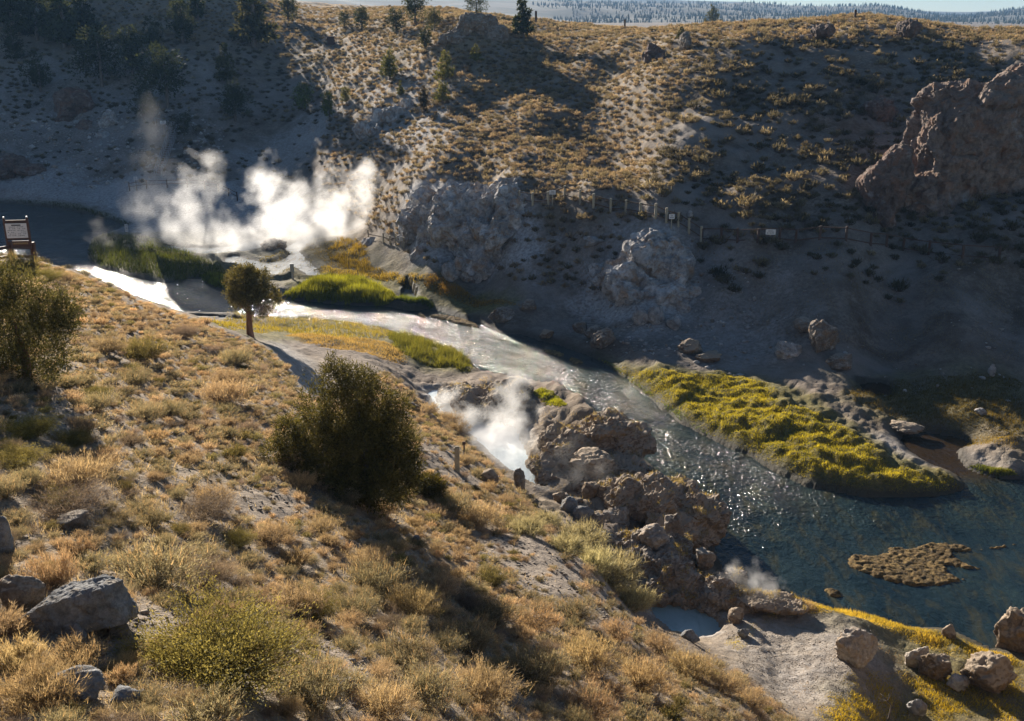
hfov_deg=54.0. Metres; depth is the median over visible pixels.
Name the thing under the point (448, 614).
sagebrush
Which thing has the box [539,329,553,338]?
boulder
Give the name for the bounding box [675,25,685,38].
pine tree
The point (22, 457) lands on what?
leafy shrub
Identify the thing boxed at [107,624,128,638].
boulder
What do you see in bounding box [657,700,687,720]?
leafy shrub
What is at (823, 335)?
boulder
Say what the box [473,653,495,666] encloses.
sagebrush
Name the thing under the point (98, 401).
sagebrush
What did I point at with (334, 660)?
sagebrush
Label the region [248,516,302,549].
sagebrush
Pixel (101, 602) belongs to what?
boulder
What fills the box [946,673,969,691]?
boulder
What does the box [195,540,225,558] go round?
sagebrush
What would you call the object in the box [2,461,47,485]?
sagebrush
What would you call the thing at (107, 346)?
sagebrush
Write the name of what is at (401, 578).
sagebrush
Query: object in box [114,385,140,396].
sagebrush
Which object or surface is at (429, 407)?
sagebrush
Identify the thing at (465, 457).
sagebrush
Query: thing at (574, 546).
rabbitbrush
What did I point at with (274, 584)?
sagebrush
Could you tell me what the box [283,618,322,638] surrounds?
dry shrub
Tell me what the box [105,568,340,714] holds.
leafy shrub
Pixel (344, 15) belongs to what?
pine tree
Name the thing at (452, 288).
orange sedge
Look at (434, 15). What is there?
pine tree
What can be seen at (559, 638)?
sagebrush
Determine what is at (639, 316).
boulder
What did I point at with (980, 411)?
boulder
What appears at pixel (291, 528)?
sagebrush
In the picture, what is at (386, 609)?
sagebrush
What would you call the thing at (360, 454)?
juniper tree
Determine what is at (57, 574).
grass tuft
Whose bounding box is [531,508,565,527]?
rabbitbrush
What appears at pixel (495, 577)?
leafy shrub
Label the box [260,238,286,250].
boulder
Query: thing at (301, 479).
dry shrub
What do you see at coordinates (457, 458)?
wooden stake
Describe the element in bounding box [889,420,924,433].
boulder
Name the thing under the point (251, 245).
hot rill water
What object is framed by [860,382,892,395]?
puddle water
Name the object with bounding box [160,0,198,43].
pine tree
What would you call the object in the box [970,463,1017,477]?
green grass
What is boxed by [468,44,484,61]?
pine tree
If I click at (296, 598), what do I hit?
sagebrush
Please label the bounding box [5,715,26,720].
twiggy shrub
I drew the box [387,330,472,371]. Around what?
green reeds
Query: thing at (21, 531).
sagebrush
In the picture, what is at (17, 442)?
sagebrush
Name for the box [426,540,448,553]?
sagebrush
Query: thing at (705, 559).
boulder
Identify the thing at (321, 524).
sagebrush
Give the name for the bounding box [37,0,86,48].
pine tree
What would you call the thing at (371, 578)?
sagebrush
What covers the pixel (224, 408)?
sagebrush
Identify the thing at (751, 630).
yellow moss
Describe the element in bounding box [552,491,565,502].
boulder
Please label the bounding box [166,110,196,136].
pine tree
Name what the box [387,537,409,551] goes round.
dry shrub
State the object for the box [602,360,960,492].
moss grass
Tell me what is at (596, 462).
boulder
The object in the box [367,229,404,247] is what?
post and rail fence
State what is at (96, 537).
sagebrush
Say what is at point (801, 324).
boulder
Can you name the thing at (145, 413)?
sagebrush
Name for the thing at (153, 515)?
sagebrush
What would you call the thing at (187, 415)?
sagebrush
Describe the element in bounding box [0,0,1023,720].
ground
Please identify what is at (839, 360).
boulder
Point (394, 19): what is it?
pine tree
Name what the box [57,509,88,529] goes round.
boulder
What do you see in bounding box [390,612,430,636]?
sagebrush
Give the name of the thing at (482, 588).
sagebrush
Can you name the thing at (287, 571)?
sagebrush
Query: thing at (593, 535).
rabbitbrush
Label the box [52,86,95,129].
rock outcrop
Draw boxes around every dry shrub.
[0,374,11,382]
[0,630,56,677]
[0,641,92,719]
[103,648,151,670]
[274,544,313,570]
[281,468,321,490]
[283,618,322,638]
[374,541,392,553]
[381,577,451,621]
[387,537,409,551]
[404,514,424,526]
[505,621,530,633]
[552,624,633,679]
[612,650,683,699]
[660,644,729,684]
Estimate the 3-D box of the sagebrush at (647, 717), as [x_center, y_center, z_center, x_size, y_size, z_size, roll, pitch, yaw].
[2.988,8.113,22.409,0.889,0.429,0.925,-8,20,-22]
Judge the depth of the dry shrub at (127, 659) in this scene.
12.75 m
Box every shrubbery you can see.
[0,0,1023,302]
[0,261,817,720]
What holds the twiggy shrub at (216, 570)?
on the ground at (180, 212)
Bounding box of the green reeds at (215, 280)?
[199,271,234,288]
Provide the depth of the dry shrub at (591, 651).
24.51 m
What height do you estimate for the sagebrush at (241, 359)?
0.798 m
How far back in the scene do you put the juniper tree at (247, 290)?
59.21 m
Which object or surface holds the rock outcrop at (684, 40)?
on the ground at (180, 212)
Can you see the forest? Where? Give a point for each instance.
(952, 17)
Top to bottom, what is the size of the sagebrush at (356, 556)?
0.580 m
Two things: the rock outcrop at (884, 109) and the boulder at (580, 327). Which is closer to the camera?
the boulder at (580, 327)
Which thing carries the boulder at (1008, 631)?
on the ground at (180, 212)
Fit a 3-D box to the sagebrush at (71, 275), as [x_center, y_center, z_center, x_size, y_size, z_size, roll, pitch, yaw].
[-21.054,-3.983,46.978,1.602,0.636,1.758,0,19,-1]
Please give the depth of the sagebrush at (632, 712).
22.74 m
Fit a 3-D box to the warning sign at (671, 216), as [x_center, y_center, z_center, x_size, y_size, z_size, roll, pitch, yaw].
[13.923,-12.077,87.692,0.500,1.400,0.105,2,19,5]
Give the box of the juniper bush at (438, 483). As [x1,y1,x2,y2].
[414,469,449,498]
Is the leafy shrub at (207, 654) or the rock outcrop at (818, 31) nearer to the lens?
the leafy shrub at (207, 654)
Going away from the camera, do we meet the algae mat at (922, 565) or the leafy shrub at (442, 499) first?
the leafy shrub at (442, 499)
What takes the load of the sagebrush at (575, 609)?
on the ground at (180, 212)
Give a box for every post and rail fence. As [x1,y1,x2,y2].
[0,241,36,264]
[128,179,237,200]
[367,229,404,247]
[518,185,702,241]
[702,226,1001,260]
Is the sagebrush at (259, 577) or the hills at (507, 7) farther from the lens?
the hills at (507, 7)
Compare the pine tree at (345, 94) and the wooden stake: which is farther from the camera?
the pine tree at (345, 94)
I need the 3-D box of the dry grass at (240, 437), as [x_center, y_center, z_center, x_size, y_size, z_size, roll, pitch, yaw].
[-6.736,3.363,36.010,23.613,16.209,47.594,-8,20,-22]
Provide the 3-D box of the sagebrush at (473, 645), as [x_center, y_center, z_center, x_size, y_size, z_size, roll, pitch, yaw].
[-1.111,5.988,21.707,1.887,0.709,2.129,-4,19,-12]
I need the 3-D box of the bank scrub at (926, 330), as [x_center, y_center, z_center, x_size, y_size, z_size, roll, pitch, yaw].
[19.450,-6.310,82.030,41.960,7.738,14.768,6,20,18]
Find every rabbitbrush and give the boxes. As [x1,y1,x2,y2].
[506,512,549,538]
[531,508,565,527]
[543,528,593,560]
[554,514,612,550]
[578,543,617,575]
[591,540,651,589]
[610,578,664,613]
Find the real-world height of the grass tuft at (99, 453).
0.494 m
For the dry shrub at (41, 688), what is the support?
on the ground at (180, 212)
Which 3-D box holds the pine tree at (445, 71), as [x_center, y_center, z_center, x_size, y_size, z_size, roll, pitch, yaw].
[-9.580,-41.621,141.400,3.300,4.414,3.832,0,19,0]
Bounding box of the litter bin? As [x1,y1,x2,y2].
[326,36,334,44]
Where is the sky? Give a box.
[694,0,1023,11]
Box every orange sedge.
[327,236,430,290]
[424,272,515,306]
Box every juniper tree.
[0,256,88,388]
[220,261,284,337]
[257,349,432,517]
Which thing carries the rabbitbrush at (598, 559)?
on the ground at (180, 212)
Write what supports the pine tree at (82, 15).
on the ground at (180, 212)
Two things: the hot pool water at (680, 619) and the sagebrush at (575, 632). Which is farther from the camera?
the hot pool water at (680, 619)
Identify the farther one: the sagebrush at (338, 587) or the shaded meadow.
the shaded meadow
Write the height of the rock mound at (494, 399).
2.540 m
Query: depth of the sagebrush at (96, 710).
11.30 m
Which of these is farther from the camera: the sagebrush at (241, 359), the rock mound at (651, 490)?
the rock mound at (651, 490)
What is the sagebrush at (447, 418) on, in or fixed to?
on the ground at (180, 212)
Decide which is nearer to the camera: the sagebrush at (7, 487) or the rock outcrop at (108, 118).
the sagebrush at (7, 487)
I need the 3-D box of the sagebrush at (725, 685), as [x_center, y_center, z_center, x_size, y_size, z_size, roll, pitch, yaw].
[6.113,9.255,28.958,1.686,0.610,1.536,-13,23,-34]
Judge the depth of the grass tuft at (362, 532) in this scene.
25.55 m
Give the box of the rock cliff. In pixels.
[396,176,527,283]
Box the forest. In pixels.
[532,0,1023,23]
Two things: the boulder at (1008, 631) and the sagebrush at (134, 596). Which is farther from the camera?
the boulder at (1008, 631)
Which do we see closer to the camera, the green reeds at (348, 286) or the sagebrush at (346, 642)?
the sagebrush at (346, 642)
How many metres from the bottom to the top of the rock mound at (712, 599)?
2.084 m
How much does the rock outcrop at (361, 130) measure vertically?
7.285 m
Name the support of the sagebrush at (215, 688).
on the ground at (180, 212)
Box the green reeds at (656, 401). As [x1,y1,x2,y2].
[598,359,707,433]
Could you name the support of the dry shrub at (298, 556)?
on the ground at (180, 212)
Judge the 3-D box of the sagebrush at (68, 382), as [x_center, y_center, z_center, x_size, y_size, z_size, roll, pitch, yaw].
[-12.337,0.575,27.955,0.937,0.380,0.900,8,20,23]
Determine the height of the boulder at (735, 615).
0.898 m
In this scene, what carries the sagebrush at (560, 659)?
on the ground at (180, 212)
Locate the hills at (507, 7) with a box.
[297,0,1023,22]
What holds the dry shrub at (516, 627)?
on the ground at (180, 212)
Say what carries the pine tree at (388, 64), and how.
on the ground at (180, 212)
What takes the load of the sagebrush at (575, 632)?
on the ground at (180, 212)
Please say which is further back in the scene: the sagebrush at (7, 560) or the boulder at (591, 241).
the boulder at (591, 241)
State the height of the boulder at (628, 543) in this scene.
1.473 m
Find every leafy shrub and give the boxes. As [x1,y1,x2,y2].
[0,250,52,274]
[0,408,67,441]
[0,438,55,469]
[23,267,68,282]
[28,481,85,510]
[45,426,97,449]
[77,383,115,396]
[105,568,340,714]
[118,329,182,363]
[168,521,195,535]
[217,523,261,549]
[218,443,249,457]
[284,582,342,624]
[385,551,412,565]
[419,481,447,499]
[432,495,457,505]
[472,563,511,588]
[472,661,508,686]
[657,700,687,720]
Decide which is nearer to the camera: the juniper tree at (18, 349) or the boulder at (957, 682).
the juniper tree at (18, 349)
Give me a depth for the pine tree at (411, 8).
181.03 m
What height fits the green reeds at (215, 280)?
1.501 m
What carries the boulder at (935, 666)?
on the ground at (180, 212)
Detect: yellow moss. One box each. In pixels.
[727,613,775,647]
[805,599,1023,667]
[814,669,1023,720]
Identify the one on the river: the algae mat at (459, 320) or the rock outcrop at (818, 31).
the algae mat at (459, 320)
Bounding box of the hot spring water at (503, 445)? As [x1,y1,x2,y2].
[428,390,534,482]
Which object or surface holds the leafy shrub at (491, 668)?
on the ground at (180, 212)
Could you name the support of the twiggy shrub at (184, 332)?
on the ground at (180, 212)
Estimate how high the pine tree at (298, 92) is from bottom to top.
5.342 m
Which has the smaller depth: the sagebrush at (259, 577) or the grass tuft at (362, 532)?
the sagebrush at (259, 577)
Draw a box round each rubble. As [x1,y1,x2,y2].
[0,103,224,188]
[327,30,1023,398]
[565,492,633,536]
[566,257,1020,401]
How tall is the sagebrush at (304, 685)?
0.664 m
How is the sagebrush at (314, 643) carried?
on the ground at (180, 212)
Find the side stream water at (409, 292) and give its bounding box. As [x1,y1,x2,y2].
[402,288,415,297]
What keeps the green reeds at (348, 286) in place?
on the ground at (180, 212)
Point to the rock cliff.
(475, 227)
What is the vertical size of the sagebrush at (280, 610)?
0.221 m
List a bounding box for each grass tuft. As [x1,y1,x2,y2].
[9,538,90,589]
[41,625,116,666]
[56,530,103,557]
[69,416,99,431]
[83,442,125,465]
[102,661,139,685]
[140,427,170,440]
[345,526,370,539]
[479,478,498,492]
[512,595,563,635]
[558,675,625,720]
[594,614,639,641]
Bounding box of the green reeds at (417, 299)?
[395,294,433,308]
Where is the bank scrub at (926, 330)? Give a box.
[533,218,1023,365]
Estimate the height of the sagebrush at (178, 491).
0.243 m
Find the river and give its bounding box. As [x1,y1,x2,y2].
[0,204,1023,648]
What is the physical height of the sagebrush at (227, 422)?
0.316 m
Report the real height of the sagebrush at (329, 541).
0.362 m
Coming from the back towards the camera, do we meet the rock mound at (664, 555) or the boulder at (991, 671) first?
the rock mound at (664, 555)
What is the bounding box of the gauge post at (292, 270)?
[290,264,293,279]
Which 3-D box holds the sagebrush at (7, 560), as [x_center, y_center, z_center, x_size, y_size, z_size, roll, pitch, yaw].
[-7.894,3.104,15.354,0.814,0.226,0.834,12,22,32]
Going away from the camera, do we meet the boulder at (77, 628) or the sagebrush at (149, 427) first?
the boulder at (77, 628)
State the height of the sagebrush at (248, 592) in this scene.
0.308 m
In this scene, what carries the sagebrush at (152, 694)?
on the ground at (180, 212)
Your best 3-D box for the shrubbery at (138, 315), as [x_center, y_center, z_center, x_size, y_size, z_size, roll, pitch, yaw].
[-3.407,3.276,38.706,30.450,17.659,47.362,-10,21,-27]
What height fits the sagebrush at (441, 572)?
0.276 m
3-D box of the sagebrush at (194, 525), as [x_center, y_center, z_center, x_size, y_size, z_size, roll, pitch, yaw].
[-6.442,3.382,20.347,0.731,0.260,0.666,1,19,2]
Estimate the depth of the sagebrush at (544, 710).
20.04 m
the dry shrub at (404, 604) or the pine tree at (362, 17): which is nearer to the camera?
the dry shrub at (404, 604)
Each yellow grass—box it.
[318,264,414,287]
[924,426,1023,449]
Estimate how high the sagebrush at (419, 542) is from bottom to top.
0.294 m
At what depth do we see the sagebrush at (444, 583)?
24.98 m
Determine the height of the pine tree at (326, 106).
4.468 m
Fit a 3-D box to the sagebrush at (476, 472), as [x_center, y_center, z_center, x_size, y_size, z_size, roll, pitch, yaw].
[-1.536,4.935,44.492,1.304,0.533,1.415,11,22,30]
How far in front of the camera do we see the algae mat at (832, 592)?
46.22 m
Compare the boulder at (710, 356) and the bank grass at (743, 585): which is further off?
the boulder at (710, 356)
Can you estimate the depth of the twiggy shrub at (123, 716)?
11.14 m
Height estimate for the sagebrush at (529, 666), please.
0.819 m
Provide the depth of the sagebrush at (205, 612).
15.73 m
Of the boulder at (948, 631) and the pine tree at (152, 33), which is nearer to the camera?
the boulder at (948, 631)
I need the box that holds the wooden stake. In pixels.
[454,446,459,472]
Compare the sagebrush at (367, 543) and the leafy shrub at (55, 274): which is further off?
the leafy shrub at (55, 274)
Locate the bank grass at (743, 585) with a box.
[411,376,806,626]
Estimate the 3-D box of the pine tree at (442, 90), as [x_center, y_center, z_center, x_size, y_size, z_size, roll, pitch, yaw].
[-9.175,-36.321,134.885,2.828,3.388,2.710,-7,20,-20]
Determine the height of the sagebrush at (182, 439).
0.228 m
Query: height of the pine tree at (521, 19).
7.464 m
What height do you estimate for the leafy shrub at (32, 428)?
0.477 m
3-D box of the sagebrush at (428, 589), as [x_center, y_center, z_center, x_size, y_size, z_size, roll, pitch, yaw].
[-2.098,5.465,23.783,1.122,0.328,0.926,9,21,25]
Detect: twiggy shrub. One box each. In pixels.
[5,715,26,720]
[10,526,22,541]
[17,474,140,530]
[88,698,162,720]
[115,431,147,445]
[168,324,203,337]
[170,487,250,530]
[176,545,259,592]
[184,418,208,426]
[228,572,255,588]
[235,415,263,432]
[287,651,310,667]
[333,590,354,603]
[368,607,409,631]
[448,584,494,610]
[533,637,565,654]
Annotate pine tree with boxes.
[0,0,32,33]
[0,22,27,61]
[9,0,56,40]
[18,50,53,91]
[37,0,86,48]
[63,21,124,86]
[66,0,107,36]
[107,23,154,80]
[125,36,188,107]
[126,86,158,115]
[141,15,163,47]
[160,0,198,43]
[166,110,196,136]
[186,0,205,19]
[212,42,239,82]
[217,77,256,121]
[228,0,280,47]
[277,0,299,20]
[290,80,314,110]
[319,90,334,118]
[336,10,350,27]
[340,86,350,101]
[352,4,369,30]
[378,46,402,79]
[383,6,405,33]
[396,81,404,94]
[398,0,431,23]
[417,25,432,49]
[418,85,430,113]
[420,7,443,30]
[432,78,451,101]
[433,49,454,79]
[462,0,489,13]
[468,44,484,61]
[511,0,535,37]
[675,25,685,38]
[703,3,722,21]
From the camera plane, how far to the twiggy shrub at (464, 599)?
25.38 m
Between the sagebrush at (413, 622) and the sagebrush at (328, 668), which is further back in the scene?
the sagebrush at (413, 622)
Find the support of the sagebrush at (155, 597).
on the ground at (180, 212)
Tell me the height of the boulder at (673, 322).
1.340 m
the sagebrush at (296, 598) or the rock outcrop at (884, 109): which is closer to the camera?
the sagebrush at (296, 598)
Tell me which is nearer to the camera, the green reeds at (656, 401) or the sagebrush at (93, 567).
the sagebrush at (93, 567)
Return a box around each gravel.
[726,608,944,720]
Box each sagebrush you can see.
[0,379,33,394]
[0,437,28,450]
[0,471,31,498]
[0,550,21,570]
[0,561,16,579]
[0,599,43,642]
[1,505,42,526]
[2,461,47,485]
[10,525,34,538]
[22,537,50,554]
[24,700,90,720]
[30,447,125,492]
[47,535,75,548]
[52,270,75,281]
[52,375,87,388]
[71,546,122,574]
[73,372,101,384]
[74,387,119,409]
[79,530,107,547]
[81,331,130,355]
[86,702,114,720]
[91,515,121,527]
[94,442,116,454]
[101,524,224,597]
[107,505,137,520]
[107,699,135,716]
[110,673,176,710]
[113,634,148,659]
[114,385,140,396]
[118,364,155,385]
[121,494,162,514]
[123,582,142,601]
[124,402,169,421]
[127,702,164,720]
[131,446,156,459]
[131,502,178,527]
[137,422,160,431]
[138,635,171,653]
[142,461,175,478]
[144,469,169,482]
[144,584,180,608]
[147,443,170,458]
[147,456,175,467]
[149,398,190,417]
[150,532,180,548]
[159,681,204,707]
[160,676,254,720]
[165,484,191,499]
[170,398,191,407]
[173,451,201,465]
[174,434,195,445]
[179,408,202,421]
[182,401,204,411]
[186,520,214,534]
[190,477,242,507]
[190,604,223,621]
[195,375,260,403]
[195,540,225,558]
[199,683,225,698]
[200,367,252,385]
[207,581,260,610]
[211,458,238,474]
[211,558,237,575]
[213,402,242,413]
[215,425,241,438]
[216,415,241,427]
[217,343,256,364]
[218,599,246,615]
[226,581,264,603]
[233,549,269,567]
[244,584,275,601]
[247,646,376,719]
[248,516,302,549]
[249,571,268,585]
[251,461,282,476]
[260,573,336,618]
[261,603,294,620]
[261,617,309,651]
[262,580,282,593]
[265,690,306,720]
[267,449,303,468]
[272,616,298,628]
[274,521,302,538]
[276,561,299,578]
[293,574,319,591]
[297,629,325,651]
[300,511,347,535]
[304,658,347,680]
[313,501,341,514]
[314,586,335,597]
[316,530,344,547]
[325,653,345,669]
[329,577,352,594]
[329,586,389,631]
[330,630,368,653]
[333,606,367,628]
[336,543,397,573]
[339,527,359,541]
[339,670,375,692]
[342,553,416,603]
[349,584,375,596]
[349,669,425,720]
[352,593,380,610]
[358,618,447,674]
[361,540,382,547]
[366,661,394,683]
[372,655,398,673]
[376,498,403,516]
[378,600,399,613]
[382,554,396,567]
[389,653,471,717]
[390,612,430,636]
[392,570,409,582]
[393,562,419,581]
[396,581,418,596]
[403,536,431,548]
[405,428,427,441]
[410,579,443,602]
[415,638,439,653]
[416,568,463,601]
[416,713,438,720]
[418,591,435,605]
[421,402,441,414]
[423,488,486,518]
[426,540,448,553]
[426,608,503,662]
[428,624,469,654]
[429,563,453,580]
[436,410,468,425]
[436,518,455,533]
[440,605,460,619]
[443,416,473,434]
[444,651,536,712]
[449,543,466,553]
[452,525,471,537]
[453,534,475,547]
[453,690,473,705]
[454,450,478,465]
[454,498,510,529]
[455,663,482,679]
[467,582,490,595]
[468,465,488,479]
[468,588,531,629]
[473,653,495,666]
[474,561,499,571]
[493,492,520,503]
[496,634,583,699]
[497,685,514,699]
[508,624,539,641]
[526,698,558,720]
[529,596,551,610]
[529,681,554,699]
[542,649,572,671]
[547,589,607,624]
[551,632,574,645]
[559,701,596,720]
[562,615,587,629]
[564,626,588,639]
[597,675,629,698]
[617,694,647,720]
[628,629,648,644]
[631,713,660,720]
[642,621,684,659]
[649,712,671,720]
[695,665,747,698]
[699,707,726,720]
[736,680,773,712]
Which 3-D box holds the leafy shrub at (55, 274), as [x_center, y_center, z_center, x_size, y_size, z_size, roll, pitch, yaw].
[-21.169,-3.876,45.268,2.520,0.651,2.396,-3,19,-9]
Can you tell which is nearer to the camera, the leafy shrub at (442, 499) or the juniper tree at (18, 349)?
the juniper tree at (18, 349)
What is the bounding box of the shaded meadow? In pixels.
[840,371,1023,443]
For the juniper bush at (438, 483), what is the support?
on the ground at (180, 212)
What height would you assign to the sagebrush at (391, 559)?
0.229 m
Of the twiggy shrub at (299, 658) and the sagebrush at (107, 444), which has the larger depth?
the sagebrush at (107, 444)
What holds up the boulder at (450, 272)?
on the ground at (180, 212)
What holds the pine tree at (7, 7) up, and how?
on the ground at (180, 212)
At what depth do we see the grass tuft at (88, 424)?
23.84 m
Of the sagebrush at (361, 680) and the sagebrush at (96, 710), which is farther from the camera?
the sagebrush at (361, 680)
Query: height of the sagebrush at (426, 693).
0.636 m
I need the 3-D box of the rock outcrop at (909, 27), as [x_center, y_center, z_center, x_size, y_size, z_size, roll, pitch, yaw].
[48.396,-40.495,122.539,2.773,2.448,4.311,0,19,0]
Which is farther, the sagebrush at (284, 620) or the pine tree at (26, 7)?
the pine tree at (26, 7)
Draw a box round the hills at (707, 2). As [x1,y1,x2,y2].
[566,0,998,15]
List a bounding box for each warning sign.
[549,190,555,204]
[669,214,674,228]
[766,229,775,239]
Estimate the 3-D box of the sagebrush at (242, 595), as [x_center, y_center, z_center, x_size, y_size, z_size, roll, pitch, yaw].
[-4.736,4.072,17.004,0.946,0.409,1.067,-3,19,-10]
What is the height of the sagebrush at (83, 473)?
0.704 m
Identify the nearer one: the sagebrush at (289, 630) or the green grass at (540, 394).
the sagebrush at (289, 630)
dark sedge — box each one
[6,198,130,225]
[88,232,227,285]
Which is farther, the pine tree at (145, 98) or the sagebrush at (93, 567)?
the pine tree at (145, 98)
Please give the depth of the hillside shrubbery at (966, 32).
118.89 m
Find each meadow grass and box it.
[201,310,391,339]
[230,250,327,274]
[284,332,408,364]
[306,237,377,274]
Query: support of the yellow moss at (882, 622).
on the ground at (180, 212)
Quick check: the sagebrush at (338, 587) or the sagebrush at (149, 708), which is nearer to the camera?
the sagebrush at (149, 708)
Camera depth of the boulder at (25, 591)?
14.12 m
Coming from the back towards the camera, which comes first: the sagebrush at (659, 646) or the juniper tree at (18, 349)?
the sagebrush at (659, 646)
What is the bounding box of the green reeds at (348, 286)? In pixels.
[283,271,400,305]
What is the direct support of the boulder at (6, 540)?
on the ground at (180, 212)
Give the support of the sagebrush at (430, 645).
on the ground at (180, 212)
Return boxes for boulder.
[0,516,13,554]
[0,574,45,610]
[18,574,140,635]
[46,665,105,702]
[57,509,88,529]
[71,623,86,640]
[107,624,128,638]
[110,685,139,706]
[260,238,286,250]
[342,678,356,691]
[441,261,460,281]
[441,706,454,717]
[481,468,498,483]
[487,420,501,426]
[489,306,514,322]
[513,468,525,488]
[519,299,536,310]
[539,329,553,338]
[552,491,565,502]
[560,496,576,512]
[567,447,619,479]
[572,321,586,333]
[572,506,594,523]
[581,481,598,498]
[583,236,605,246]
[585,325,603,338]
[589,328,615,348]
[589,512,604,529]
[600,532,615,544]
[602,506,629,525]
[621,539,636,552]
[630,560,651,573]
[632,305,647,325]
[638,523,669,551]
[648,306,665,324]
[664,513,685,535]
[666,315,680,330]
[677,338,702,353]
[680,629,699,642]
[687,210,692,217]
[695,350,721,362]
[696,547,715,570]
[727,607,744,623]
[737,629,749,637]
[775,340,801,358]
[792,316,811,332]
[808,319,839,352]
[826,352,851,369]
[834,626,877,667]
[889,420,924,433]
[904,646,928,667]
[906,699,926,715]
[918,653,952,681]
[941,624,955,638]
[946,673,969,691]
[959,651,1017,693]
[974,408,986,414]
[988,364,995,375]
[993,606,1023,653]
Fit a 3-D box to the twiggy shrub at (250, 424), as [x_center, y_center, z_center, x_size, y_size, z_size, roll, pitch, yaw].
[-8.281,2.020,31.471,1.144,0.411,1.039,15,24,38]
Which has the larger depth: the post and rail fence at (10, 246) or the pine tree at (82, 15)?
the pine tree at (82, 15)
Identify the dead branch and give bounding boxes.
[880,693,899,720]
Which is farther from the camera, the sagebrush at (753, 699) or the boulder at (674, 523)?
the boulder at (674, 523)
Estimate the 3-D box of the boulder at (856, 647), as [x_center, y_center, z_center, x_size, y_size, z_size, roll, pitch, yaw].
[13.032,10.977,38.162,1.533,1.766,1.167,-15,24,-37]
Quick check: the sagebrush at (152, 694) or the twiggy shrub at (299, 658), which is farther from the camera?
the twiggy shrub at (299, 658)
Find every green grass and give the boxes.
[534,387,566,405]
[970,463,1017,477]
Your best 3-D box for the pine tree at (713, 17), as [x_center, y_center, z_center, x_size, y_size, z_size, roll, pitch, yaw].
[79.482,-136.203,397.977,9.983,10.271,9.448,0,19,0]
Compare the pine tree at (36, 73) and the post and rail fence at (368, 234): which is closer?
the post and rail fence at (368, 234)
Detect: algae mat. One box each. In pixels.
[430,314,478,327]
[543,348,563,356]
[570,357,582,363]
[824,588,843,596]
[848,542,1015,586]
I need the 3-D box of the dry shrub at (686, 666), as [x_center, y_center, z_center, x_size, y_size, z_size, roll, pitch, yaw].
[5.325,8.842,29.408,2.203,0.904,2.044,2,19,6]
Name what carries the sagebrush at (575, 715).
on the ground at (180, 212)
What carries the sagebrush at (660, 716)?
on the ground at (180, 212)
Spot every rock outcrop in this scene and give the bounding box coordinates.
[0,153,46,178]
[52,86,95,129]
[95,109,117,137]
[352,97,413,139]
[358,237,374,245]
[437,12,508,47]
[588,228,701,312]
[641,43,669,62]
[678,31,691,50]
[810,23,835,38]
[855,143,914,227]
[860,95,898,122]
[896,18,921,37]
[899,63,1023,218]
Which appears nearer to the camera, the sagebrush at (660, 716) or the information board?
the sagebrush at (660, 716)
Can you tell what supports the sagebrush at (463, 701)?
on the ground at (180, 212)
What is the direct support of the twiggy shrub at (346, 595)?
on the ground at (180, 212)
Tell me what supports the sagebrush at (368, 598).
on the ground at (180, 212)
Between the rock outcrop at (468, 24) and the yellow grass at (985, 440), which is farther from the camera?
the rock outcrop at (468, 24)
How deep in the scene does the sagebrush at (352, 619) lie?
18.97 m
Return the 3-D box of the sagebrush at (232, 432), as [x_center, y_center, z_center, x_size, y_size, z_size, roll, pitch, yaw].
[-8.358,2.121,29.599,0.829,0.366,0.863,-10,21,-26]
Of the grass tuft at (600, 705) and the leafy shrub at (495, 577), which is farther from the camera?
the leafy shrub at (495, 577)
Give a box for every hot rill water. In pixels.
[136,240,262,252]
[225,233,319,274]
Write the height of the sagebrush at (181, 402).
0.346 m
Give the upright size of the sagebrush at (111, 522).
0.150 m
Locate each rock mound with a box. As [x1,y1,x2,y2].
[435,376,533,425]
[525,408,657,493]
[596,471,731,553]
[614,526,706,610]
[694,567,758,617]
[739,590,808,614]
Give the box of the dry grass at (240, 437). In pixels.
[0,263,788,720]
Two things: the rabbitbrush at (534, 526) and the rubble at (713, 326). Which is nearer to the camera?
the rabbitbrush at (534, 526)
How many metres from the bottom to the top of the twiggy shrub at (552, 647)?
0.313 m
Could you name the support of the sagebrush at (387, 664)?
on the ground at (180, 212)
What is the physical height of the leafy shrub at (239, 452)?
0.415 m
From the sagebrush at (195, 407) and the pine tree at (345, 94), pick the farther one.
the pine tree at (345, 94)
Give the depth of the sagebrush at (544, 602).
27.87 m
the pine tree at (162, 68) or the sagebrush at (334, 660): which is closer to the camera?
the sagebrush at (334, 660)
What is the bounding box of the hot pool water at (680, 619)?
[651,604,720,636]
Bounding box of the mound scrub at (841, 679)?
[779,642,903,714]
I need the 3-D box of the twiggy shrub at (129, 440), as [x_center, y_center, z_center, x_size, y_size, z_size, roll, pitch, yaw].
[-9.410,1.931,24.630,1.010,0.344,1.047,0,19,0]
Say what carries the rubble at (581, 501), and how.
on the ground at (180, 212)
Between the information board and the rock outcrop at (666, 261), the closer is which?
the information board
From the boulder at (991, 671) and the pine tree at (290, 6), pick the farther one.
the pine tree at (290, 6)
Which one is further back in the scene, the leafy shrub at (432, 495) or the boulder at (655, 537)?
the boulder at (655, 537)
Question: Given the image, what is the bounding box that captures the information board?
[2,216,33,259]

